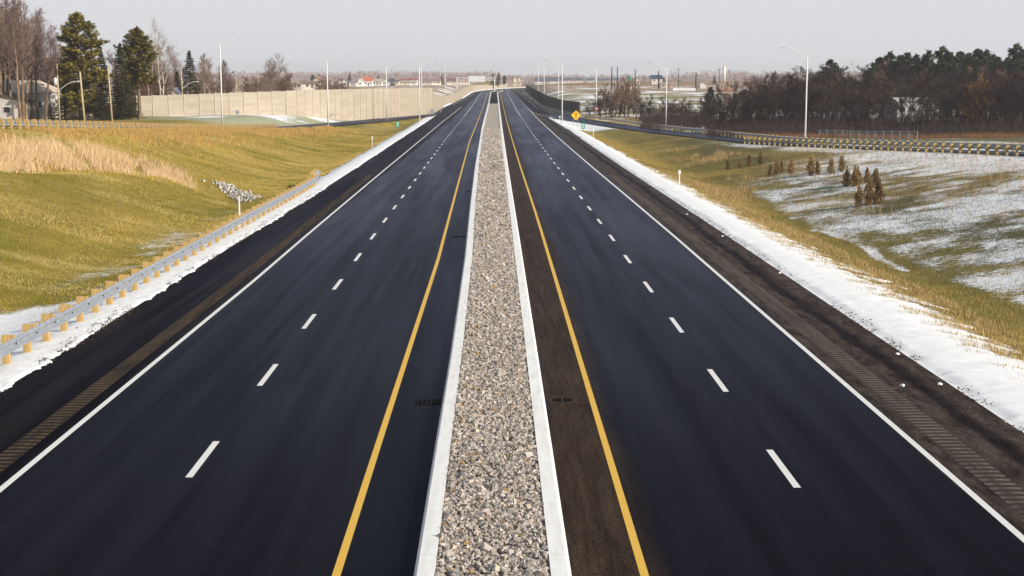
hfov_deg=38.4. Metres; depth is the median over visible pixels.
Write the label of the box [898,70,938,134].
bare tree
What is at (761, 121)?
bare tree
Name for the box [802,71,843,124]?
bare tree
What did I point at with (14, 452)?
rumble strip
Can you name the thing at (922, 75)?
bare tree
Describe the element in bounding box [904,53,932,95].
pine tree
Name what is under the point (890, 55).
pine tree
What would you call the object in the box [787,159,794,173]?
cedar shrub
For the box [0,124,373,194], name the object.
tall dry grass
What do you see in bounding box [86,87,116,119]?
spruce tree
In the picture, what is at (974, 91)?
bare tree
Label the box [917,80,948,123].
bare tree
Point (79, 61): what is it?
pine tree
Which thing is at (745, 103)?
bare tree
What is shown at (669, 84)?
house
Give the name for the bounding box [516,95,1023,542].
white edge line
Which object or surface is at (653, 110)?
bare tree
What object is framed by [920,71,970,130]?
bare tree
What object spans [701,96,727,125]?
bare tree
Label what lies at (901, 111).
bare tree
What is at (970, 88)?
bare tree
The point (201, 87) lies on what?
bare tree
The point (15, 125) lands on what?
guardrail
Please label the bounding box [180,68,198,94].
street lamp
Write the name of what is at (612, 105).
bare bush
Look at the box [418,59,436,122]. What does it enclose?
street lamp
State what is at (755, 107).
bare tree
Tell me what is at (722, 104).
bare tree
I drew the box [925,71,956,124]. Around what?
bare tree
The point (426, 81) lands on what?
house
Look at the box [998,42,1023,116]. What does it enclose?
pine tree
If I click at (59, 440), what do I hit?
white edge line
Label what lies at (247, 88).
bare tree
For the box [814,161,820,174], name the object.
cedar shrub
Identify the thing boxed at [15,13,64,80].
bare tree
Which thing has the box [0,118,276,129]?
guardrail
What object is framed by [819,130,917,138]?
chain link fence
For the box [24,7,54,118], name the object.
bare tree
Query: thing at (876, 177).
cedar shrub
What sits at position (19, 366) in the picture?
snow
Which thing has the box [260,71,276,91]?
bare tree
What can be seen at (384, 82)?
house
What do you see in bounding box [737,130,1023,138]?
tall dry grass
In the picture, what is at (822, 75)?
bare tree
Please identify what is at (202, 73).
bare tree
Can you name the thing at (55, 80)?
utility pole
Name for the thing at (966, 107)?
bare tree
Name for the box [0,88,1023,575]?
road
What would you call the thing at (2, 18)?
bare tree
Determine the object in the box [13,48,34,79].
bare tree
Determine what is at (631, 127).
ramp road
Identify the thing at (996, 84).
bare tree
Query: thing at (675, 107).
bare bush
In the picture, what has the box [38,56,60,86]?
bare tree
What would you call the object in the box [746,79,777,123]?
bare tree
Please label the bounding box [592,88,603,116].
bare tree
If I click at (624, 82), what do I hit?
bare tree
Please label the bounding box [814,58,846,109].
pine tree
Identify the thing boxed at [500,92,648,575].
yellow edge line
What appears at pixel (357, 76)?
distant wood
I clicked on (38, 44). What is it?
bare tree
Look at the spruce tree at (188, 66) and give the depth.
330.34 m
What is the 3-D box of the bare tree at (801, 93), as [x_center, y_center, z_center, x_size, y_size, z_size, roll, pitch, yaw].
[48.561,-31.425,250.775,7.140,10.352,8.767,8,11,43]
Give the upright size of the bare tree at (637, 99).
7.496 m
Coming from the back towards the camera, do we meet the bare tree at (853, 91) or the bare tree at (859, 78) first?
the bare tree at (859, 78)
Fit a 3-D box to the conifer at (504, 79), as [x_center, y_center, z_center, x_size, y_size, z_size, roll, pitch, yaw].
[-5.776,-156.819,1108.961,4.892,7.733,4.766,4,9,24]
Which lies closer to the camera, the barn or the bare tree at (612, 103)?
the bare tree at (612, 103)
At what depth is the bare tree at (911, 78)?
298.25 m
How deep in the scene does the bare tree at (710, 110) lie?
276.44 m
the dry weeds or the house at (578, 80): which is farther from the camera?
the house at (578, 80)
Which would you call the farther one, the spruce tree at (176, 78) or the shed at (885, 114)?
the spruce tree at (176, 78)
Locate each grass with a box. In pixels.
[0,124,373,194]
[0,130,197,189]
[586,134,1023,356]
[623,146,843,201]
[643,165,1023,378]
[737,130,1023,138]
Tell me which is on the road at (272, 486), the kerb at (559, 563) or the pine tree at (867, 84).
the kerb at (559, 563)
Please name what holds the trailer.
on the ground at (16, 320)
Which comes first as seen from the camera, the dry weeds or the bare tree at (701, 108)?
the dry weeds
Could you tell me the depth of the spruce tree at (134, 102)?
264.90 m
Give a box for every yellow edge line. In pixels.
[332,89,505,575]
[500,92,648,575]
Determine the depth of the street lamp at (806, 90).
206.52 m
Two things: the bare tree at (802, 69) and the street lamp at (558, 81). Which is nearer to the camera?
the bare tree at (802, 69)
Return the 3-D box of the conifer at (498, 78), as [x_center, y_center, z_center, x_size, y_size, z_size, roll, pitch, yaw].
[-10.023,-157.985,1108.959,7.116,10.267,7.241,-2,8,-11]
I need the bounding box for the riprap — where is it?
[202,179,260,201]
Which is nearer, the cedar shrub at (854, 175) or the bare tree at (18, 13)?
the cedar shrub at (854, 175)
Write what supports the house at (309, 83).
on the ground at (16, 320)
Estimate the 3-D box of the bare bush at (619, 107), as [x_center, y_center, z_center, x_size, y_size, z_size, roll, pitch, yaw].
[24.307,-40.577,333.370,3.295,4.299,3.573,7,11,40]
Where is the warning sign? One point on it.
(575, 115)
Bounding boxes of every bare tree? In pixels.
[0,0,20,94]
[0,0,34,119]
[0,4,16,94]
[0,10,8,72]
[0,11,27,96]
[4,5,24,93]
[5,0,37,96]
[7,0,35,119]
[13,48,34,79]
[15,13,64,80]
[18,16,44,118]
[18,17,46,79]
[20,28,42,118]
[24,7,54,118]
[36,25,62,119]
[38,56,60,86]
[38,62,48,82]
[47,31,61,85]
[56,45,68,80]
[103,65,111,94]
[104,48,123,94]
[130,83,153,97]
[140,65,165,95]
[144,32,161,95]
[148,17,184,94]
[148,43,165,94]
[151,61,171,94]
[157,73,175,94]
[163,45,184,85]
[166,72,177,94]
[192,74,216,93]
[193,77,207,93]
[195,52,213,93]
[197,61,207,91]
[199,58,215,93]
[212,70,238,92]
[214,63,228,92]
[216,59,233,92]
[237,76,255,92]
[237,76,259,91]
[250,77,263,91]
[251,76,271,91]
[258,54,291,91]
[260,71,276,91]
[274,76,293,90]
[277,68,293,90]
[308,74,330,89]
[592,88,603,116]
[600,83,611,115]
[607,77,629,115]
[607,79,624,115]
[608,95,618,114]
[619,73,629,113]
[619,79,635,110]
[629,81,640,114]
[631,86,641,109]
[637,105,652,118]
[647,106,655,115]
[654,108,663,120]
[663,102,674,116]
[688,104,699,116]
[698,97,708,118]
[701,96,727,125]
[702,93,712,115]
[704,100,717,121]
[711,88,738,126]
[715,88,731,122]
[718,107,740,129]
[723,92,737,116]
[725,83,740,113]
[726,82,750,119]
[727,90,755,130]
[728,89,758,125]
[735,83,753,120]
[741,84,770,132]
[742,76,756,114]
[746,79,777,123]
[749,76,763,112]
[750,80,783,120]
[750,84,779,123]
[753,77,793,129]
[756,80,803,130]
[758,73,776,95]
[760,72,781,116]
[766,70,786,113]
[771,73,788,113]
[773,72,801,118]
[774,74,818,124]
[775,70,805,125]
[780,74,821,123]
[783,74,821,124]
[788,66,809,115]
[793,67,812,111]
[796,89,818,122]
[800,88,822,125]
[801,69,827,119]
[802,67,843,122]
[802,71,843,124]
[810,64,828,119]
[816,88,841,128]
[818,66,859,120]
[819,66,849,117]
[820,74,849,125]
[821,76,860,128]
[827,72,861,125]
[837,76,869,117]
[837,85,871,132]
[838,68,870,95]
[839,84,865,126]
[847,58,855,114]
[856,64,880,90]
[856,67,889,116]
[856,87,882,127]
[857,84,881,127]
[866,78,906,134]
[867,59,904,103]
[868,60,924,98]
[868,67,902,124]
[888,78,935,132]
[890,64,919,96]
[891,60,933,96]
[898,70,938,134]
[912,65,956,111]
[913,69,937,95]
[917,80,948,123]
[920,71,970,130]
[920,79,951,133]
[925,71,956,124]
[937,78,957,118]
[943,73,979,122]
[943,82,970,127]
[952,68,1004,129]
[958,65,992,116]
[959,63,1021,124]
[959,82,978,123]
[967,75,1017,131]
[978,69,1023,131]
[979,64,997,114]
[986,67,1010,120]
[987,69,1023,127]
[1000,64,1022,109]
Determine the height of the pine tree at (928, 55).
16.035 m
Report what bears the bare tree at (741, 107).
on the ground at (16, 320)
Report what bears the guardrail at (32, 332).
on the ground at (16, 320)
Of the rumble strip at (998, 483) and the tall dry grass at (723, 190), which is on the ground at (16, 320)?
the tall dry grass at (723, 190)
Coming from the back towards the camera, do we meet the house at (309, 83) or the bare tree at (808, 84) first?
the house at (309, 83)
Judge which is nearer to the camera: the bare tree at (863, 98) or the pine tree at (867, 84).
the bare tree at (863, 98)
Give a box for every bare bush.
[332,77,340,88]
[337,78,349,88]
[583,99,595,114]
[591,97,606,119]
[603,96,616,112]
[606,105,617,116]
[614,100,626,117]
[618,104,628,115]
[623,97,634,116]
[628,97,646,118]
[635,93,657,110]
[653,95,674,112]
[667,98,680,112]
[674,97,686,113]
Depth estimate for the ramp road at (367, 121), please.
307.25 m
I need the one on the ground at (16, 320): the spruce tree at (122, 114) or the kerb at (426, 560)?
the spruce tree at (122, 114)
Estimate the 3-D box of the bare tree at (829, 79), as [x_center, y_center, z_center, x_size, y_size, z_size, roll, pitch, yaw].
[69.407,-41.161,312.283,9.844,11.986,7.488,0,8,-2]
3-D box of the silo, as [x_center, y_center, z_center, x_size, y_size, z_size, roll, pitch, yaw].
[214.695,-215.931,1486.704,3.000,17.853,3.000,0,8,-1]
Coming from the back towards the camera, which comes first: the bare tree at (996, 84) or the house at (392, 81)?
the house at (392, 81)
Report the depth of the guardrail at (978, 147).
153.29 m
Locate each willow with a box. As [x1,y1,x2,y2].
[952,81,989,125]
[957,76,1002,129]
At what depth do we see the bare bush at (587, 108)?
334.35 m
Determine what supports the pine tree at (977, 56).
on the ground at (16, 320)
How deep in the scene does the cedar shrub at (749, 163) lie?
154.34 m
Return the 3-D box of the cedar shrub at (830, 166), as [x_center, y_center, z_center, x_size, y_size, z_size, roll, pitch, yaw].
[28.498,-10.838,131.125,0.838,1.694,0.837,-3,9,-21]
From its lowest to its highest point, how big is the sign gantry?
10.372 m
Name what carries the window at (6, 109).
in the garage at (8, 107)
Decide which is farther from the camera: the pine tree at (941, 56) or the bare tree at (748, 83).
the bare tree at (748, 83)
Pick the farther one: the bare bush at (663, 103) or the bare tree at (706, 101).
the bare bush at (663, 103)
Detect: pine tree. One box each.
[40,11,115,119]
[113,26,159,118]
[702,86,716,115]
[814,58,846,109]
[856,70,879,117]
[861,61,879,80]
[874,56,886,73]
[878,50,898,75]
[888,55,910,82]
[888,75,908,96]
[904,51,912,65]
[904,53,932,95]
[921,49,935,73]
[924,45,960,116]
[944,52,960,114]
[954,51,971,113]
[962,48,994,81]
[963,51,979,80]
[973,48,996,81]
[988,56,1002,82]
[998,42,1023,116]
[1001,57,1010,112]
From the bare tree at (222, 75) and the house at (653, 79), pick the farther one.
the house at (653, 79)
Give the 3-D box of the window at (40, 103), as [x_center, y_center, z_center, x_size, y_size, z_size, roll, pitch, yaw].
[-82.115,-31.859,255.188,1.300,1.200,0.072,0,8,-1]
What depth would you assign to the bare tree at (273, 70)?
414.35 m
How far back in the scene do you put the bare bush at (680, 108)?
319.70 m
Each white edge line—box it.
[0,107,460,491]
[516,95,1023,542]
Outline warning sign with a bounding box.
[571,111,580,119]
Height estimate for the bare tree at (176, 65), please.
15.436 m
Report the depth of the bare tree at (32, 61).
247.81 m
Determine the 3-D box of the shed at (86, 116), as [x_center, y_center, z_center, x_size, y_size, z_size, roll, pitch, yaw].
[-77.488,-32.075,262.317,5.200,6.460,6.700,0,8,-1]
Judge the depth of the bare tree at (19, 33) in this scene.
243.81 m
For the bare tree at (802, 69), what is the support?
on the ground at (16, 320)
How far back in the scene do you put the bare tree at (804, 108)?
256.09 m
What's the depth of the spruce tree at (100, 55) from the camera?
264.12 m
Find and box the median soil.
[489,91,497,103]
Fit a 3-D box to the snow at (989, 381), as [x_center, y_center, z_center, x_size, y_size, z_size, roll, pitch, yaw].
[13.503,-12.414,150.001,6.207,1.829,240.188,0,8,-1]
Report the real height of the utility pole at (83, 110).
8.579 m
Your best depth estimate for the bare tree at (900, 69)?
298.54 m
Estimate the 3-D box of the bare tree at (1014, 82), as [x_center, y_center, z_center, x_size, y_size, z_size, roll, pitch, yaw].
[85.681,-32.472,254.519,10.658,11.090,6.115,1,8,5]
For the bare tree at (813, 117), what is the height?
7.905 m
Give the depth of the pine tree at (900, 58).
328.05 m
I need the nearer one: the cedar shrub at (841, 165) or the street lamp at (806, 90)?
the cedar shrub at (841, 165)
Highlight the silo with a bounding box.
[723,66,725,81]
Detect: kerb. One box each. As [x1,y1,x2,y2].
[414,91,492,575]
[497,91,571,575]
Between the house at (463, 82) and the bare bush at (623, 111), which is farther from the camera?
the house at (463, 82)
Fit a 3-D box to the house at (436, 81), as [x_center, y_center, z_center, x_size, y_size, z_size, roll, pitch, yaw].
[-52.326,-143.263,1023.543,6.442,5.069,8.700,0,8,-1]
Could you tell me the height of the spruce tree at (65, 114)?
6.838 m
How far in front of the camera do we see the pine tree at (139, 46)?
257.08 m
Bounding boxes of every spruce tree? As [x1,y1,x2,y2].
[48,103,57,120]
[51,83,82,120]
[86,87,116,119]
[94,45,113,118]
[105,83,138,119]
[108,42,139,117]
[113,79,145,118]
[174,71,180,87]
[180,50,203,93]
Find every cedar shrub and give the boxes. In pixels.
[725,160,729,169]
[747,155,752,166]
[757,151,763,163]
[767,164,773,175]
[773,160,780,174]
[779,161,783,172]
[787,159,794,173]
[805,157,814,175]
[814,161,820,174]
[826,158,835,173]
[836,155,845,171]
[841,166,849,186]
[848,164,860,186]
[853,166,862,184]
[853,186,863,206]
[862,180,876,205]
[863,167,871,181]
[870,168,879,184]
[873,179,886,203]
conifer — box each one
[495,72,502,85]
[502,75,506,84]
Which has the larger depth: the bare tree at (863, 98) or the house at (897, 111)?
the house at (897, 111)
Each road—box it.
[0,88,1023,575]
[5,105,447,128]
[550,112,1023,154]
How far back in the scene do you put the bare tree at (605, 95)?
347.31 m
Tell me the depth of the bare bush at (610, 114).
318.56 m
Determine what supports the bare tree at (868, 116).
on the ground at (16, 320)
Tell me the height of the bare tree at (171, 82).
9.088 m
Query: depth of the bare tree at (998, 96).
237.35 m
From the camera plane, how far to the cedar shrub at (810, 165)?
131.98 m
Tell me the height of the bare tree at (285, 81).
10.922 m
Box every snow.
[0,120,427,391]
[444,87,525,106]
[565,127,1023,432]
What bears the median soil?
on the road at (272, 486)
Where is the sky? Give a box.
[0,0,1023,81]
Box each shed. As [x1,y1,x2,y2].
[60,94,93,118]
[868,104,893,122]
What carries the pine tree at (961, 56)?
on the ground at (16, 320)
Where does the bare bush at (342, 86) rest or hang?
on the ground at (16, 320)
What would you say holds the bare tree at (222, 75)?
on the ground at (16, 320)
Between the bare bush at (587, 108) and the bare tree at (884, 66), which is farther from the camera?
the bare bush at (587, 108)
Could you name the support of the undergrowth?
on the ground at (16, 320)
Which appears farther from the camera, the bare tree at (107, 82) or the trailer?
the trailer
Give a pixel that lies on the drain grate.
(428, 402)
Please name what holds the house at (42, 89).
on the ground at (16, 320)
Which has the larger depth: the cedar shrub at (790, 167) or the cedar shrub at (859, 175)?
the cedar shrub at (790, 167)
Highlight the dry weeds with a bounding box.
[735,146,1023,227]
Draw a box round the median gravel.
[435,128,549,575]
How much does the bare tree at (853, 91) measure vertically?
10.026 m
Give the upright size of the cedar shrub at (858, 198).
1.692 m
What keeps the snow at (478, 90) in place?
on the ground at (16, 320)
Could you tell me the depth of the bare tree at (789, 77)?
273.61 m
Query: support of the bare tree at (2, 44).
on the ground at (16, 320)
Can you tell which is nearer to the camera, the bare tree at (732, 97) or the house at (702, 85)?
the bare tree at (732, 97)
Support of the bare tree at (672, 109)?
on the ground at (16, 320)
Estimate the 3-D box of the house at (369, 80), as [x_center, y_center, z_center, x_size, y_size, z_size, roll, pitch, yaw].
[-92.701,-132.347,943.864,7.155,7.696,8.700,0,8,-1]
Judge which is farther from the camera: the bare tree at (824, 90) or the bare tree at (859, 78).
the bare tree at (859, 78)
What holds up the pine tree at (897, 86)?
on the ground at (16, 320)
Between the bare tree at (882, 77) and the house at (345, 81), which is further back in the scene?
the house at (345, 81)
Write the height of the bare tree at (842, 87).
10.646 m
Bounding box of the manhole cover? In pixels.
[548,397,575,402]
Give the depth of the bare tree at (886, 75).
278.98 m
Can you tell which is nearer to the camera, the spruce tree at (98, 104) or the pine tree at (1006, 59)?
the spruce tree at (98, 104)
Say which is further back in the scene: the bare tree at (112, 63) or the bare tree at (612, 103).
the bare tree at (612, 103)
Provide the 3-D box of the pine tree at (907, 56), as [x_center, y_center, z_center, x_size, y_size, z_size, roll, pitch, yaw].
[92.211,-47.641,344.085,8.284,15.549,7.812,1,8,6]
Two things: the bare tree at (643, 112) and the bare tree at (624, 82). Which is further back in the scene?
the bare tree at (624, 82)
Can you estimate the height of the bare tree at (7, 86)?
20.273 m
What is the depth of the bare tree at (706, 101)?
317.50 m
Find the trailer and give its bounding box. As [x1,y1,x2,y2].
[672,88,695,90]
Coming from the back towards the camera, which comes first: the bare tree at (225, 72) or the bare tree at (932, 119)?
the bare tree at (225, 72)
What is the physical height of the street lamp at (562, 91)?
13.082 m
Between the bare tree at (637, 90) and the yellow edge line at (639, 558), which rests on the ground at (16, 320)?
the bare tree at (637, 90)
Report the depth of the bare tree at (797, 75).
298.49 m
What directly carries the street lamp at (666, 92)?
on the ground at (16, 320)
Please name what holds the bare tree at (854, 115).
on the ground at (16, 320)
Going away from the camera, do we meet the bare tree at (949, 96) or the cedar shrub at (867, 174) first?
the cedar shrub at (867, 174)
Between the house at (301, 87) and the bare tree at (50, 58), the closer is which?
the bare tree at (50, 58)
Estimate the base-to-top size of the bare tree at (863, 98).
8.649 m
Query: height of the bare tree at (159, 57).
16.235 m
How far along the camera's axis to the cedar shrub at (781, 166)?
140.46 m
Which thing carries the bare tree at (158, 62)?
on the ground at (16, 320)
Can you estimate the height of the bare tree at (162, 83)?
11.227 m
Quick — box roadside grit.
[0,170,1023,432]
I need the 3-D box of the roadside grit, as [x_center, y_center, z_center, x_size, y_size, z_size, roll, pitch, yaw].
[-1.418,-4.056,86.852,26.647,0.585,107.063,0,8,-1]
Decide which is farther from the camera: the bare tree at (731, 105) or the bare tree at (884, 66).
the bare tree at (884, 66)
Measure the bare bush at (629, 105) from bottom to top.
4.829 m
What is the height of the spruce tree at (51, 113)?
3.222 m
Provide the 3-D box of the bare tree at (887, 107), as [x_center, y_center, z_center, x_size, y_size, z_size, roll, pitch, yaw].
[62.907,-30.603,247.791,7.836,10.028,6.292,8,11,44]
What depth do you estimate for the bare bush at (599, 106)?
331.62 m
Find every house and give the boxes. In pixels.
[4,80,59,118]
[166,87,184,94]
[290,82,304,90]
[299,81,320,89]
[339,78,348,86]
[358,78,363,85]
[362,76,373,85]
[373,79,382,85]
[383,79,389,85]
[389,78,395,84]
[399,79,408,84]
[408,79,417,84]
[422,79,432,84]
[432,79,441,84]
[446,78,455,84]
[458,79,469,84]
[507,76,513,85]
[513,77,517,85]
[517,76,520,85]
[534,78,543,84]
[544,77,548,84]
[549,77,557,83]
[563,78,571,82]
[575,78,582,82]
[587,78,593,82]
[650,75,662,84]
[659,82,677,87]
[698,82,705,87]
[892,97,934,122]
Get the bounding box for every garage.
[0,93,34,119]
[348,81,358,86]
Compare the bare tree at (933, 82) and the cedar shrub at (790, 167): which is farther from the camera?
the bare tree at (933, 82)
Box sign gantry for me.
[456,76,494,91]
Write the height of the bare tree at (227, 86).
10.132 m
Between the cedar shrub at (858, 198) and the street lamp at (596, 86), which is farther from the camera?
the street lamp at (596, 86)
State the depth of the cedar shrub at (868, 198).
102.23 m
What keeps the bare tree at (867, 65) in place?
on the ground at (16, 320)
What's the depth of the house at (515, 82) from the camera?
1406.37 m
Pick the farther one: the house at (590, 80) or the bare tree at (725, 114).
the house at (590, 80)
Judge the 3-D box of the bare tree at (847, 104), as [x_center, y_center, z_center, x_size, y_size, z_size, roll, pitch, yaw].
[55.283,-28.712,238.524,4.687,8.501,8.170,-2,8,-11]
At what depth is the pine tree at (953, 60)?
337.74 m
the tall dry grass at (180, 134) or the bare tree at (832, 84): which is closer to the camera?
the tall dry grass at (180, 134)
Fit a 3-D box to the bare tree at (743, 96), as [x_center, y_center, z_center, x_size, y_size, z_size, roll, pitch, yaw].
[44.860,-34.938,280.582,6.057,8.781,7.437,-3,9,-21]
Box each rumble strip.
[0,175,372,472]
[608,175,1023,516]
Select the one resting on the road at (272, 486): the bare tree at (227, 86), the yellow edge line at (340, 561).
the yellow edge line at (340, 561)
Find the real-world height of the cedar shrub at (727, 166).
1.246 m
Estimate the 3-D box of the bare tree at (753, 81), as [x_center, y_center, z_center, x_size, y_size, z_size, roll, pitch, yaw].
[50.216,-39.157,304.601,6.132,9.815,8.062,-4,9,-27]
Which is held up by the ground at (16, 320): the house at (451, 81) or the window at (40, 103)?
the house at (451, 81)
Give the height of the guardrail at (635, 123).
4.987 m
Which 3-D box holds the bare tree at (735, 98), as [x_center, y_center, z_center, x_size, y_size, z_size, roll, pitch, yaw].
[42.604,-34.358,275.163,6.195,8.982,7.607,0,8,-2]
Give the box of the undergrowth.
[637,109,1023,138]
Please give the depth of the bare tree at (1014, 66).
304.72 m
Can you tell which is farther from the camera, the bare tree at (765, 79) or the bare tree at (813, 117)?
the bare tree at (765, 79)
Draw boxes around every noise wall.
[136,88,432,119]
[433,85,525,112]
[526,84,579,117]
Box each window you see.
[3,106,10,112]
[35,101,42,107]
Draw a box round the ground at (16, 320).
[0,80,1023,387]
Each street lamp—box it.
[220,38,240,128]
[327,55,346,125]
[386,62,396,118]
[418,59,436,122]
[544,60,562,122]
[552,65,558,98]
[585,65,596,119]
[646,62,666,124]
[781,47,807,137]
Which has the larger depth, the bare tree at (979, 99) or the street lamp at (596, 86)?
the street lamp at (596, 86)
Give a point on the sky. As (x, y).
(505, 37)
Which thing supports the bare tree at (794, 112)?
on the ground at (16, 320)
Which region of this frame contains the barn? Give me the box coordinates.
[715,84,733,91]
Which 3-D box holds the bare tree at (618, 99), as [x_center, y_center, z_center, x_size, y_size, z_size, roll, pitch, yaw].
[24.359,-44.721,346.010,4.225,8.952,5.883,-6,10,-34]
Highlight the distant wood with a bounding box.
[12,69,861,84]
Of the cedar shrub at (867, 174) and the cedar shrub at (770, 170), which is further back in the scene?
the cedar shrub at (770, 170)
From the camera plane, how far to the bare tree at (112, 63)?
310.38 m
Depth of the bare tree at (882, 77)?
294.95 m
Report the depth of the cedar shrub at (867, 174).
118.64 m
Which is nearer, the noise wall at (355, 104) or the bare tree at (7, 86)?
the bare tree at (7, 86)
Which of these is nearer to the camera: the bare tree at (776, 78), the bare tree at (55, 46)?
the bare tree at (776, 78)
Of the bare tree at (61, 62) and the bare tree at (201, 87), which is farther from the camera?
the bare tree at (201, 87)
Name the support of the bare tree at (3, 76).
on the ground at (16, 320)
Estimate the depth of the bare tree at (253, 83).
454.80 m
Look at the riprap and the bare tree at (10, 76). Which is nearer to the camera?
the riprap
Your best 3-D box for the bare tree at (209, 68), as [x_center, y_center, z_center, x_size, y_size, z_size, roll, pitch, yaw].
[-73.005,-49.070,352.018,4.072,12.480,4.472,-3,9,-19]
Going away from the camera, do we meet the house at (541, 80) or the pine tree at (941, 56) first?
the pine tree at (941, 56)
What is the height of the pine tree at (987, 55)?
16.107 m
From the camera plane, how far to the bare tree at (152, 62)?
306.21 m
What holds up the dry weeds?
on the ground at (16, 320)
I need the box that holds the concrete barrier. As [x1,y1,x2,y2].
[531,96,573,115]
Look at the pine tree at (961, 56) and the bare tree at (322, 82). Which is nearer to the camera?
the pine tree at (961, 56)
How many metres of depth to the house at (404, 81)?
989.75 m
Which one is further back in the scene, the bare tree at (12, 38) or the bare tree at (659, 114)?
the bare tree at (659, 114)
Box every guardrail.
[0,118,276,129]
[0,124,149,129]
[0,169,319,364]
[585,115,1023,151]
[744,137,1023,155]
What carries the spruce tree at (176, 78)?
on the ground at (16, 320)
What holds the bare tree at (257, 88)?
on the ground at (16, 320)
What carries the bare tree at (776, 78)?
on the ground at (16, 320)
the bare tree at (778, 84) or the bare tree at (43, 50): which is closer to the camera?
the bare tree at (43, 50)
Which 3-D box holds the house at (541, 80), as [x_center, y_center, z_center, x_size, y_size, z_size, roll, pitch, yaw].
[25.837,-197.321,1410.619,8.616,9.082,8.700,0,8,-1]
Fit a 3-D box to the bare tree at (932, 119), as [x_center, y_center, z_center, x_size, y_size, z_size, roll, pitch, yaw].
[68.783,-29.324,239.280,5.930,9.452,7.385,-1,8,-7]
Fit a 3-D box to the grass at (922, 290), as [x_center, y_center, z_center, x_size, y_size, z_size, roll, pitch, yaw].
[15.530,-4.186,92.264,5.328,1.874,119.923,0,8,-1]
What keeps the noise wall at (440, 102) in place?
on the ground at (16, 320)
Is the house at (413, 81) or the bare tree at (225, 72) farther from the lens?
the house at (413, 81)
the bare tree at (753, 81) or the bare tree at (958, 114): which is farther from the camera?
the bare tree at (753, 81)
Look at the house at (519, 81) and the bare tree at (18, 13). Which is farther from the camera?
the house at (519, 81)
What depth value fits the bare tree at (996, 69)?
260.57 m
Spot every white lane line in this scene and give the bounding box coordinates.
[186,88,514,476]
[507,91,800,487]
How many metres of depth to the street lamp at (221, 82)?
239.15 m
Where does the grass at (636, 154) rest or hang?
on the ground at (16, 320)
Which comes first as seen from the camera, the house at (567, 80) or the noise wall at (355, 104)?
the noise wall at (355, 104)
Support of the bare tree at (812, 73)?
on the ground at (16, 320)
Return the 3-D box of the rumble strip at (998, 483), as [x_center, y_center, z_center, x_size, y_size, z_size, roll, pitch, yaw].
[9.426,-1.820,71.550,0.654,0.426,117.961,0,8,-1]
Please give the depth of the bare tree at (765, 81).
270.21 m
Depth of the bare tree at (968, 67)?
271.93 m
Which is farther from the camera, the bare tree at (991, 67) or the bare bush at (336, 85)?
the bare bush at (336, 85)
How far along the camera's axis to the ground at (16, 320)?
98.62 m
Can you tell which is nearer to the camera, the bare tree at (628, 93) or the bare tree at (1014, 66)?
the bare tree at (1014, 66)
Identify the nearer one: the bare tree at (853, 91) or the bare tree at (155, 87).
the bare tree at (853, 91)
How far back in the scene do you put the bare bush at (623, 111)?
333.83 m
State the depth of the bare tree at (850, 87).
256.85 m
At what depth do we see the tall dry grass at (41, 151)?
110.44 m
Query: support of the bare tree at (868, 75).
on the ground at (16, 320)
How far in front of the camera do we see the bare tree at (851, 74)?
327.61 m
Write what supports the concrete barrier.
on the ground at (16, 320)
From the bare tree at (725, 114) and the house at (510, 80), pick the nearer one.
the bare tree at (725, 114)
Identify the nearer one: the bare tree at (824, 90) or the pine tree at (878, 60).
the bare tree at (824, 90)
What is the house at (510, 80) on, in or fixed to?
on the ground at (16, 320)
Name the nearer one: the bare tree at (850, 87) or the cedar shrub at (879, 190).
the cedar shrub at (879, 190)
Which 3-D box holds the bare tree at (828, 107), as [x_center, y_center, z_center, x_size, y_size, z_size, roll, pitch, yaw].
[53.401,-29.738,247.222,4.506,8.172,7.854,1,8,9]
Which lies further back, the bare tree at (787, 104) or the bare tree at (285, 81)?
the bare tree at (285, 81)
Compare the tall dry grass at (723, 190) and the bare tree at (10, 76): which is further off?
the bare tree at (10, 76)
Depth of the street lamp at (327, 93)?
269.29 m
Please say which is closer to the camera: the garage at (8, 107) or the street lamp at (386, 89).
the garage at (8, 107)
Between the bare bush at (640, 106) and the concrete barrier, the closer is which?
the bare bush at (640, 106)
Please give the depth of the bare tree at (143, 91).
294.13 m
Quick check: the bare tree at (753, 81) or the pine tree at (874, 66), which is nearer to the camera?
the bare tree at (753, 81)
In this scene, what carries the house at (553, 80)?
on the ground at (16, 320)
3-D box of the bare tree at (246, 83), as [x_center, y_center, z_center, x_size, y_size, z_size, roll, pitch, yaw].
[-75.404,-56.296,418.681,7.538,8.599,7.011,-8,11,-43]
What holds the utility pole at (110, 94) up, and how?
on the ground at (16, 320)
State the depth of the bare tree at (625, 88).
348.77 m
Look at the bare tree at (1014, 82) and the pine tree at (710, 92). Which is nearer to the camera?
the bare tree at (1014, 82)
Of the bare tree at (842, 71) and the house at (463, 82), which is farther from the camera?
the house at (463, 82)
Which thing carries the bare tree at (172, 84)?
on the ground at (16, 320)
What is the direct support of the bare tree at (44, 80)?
on the ground at (16, 320)
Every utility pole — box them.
[53,64,79,120]
[79,72,85,121]
[107,65,112,121]
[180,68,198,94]

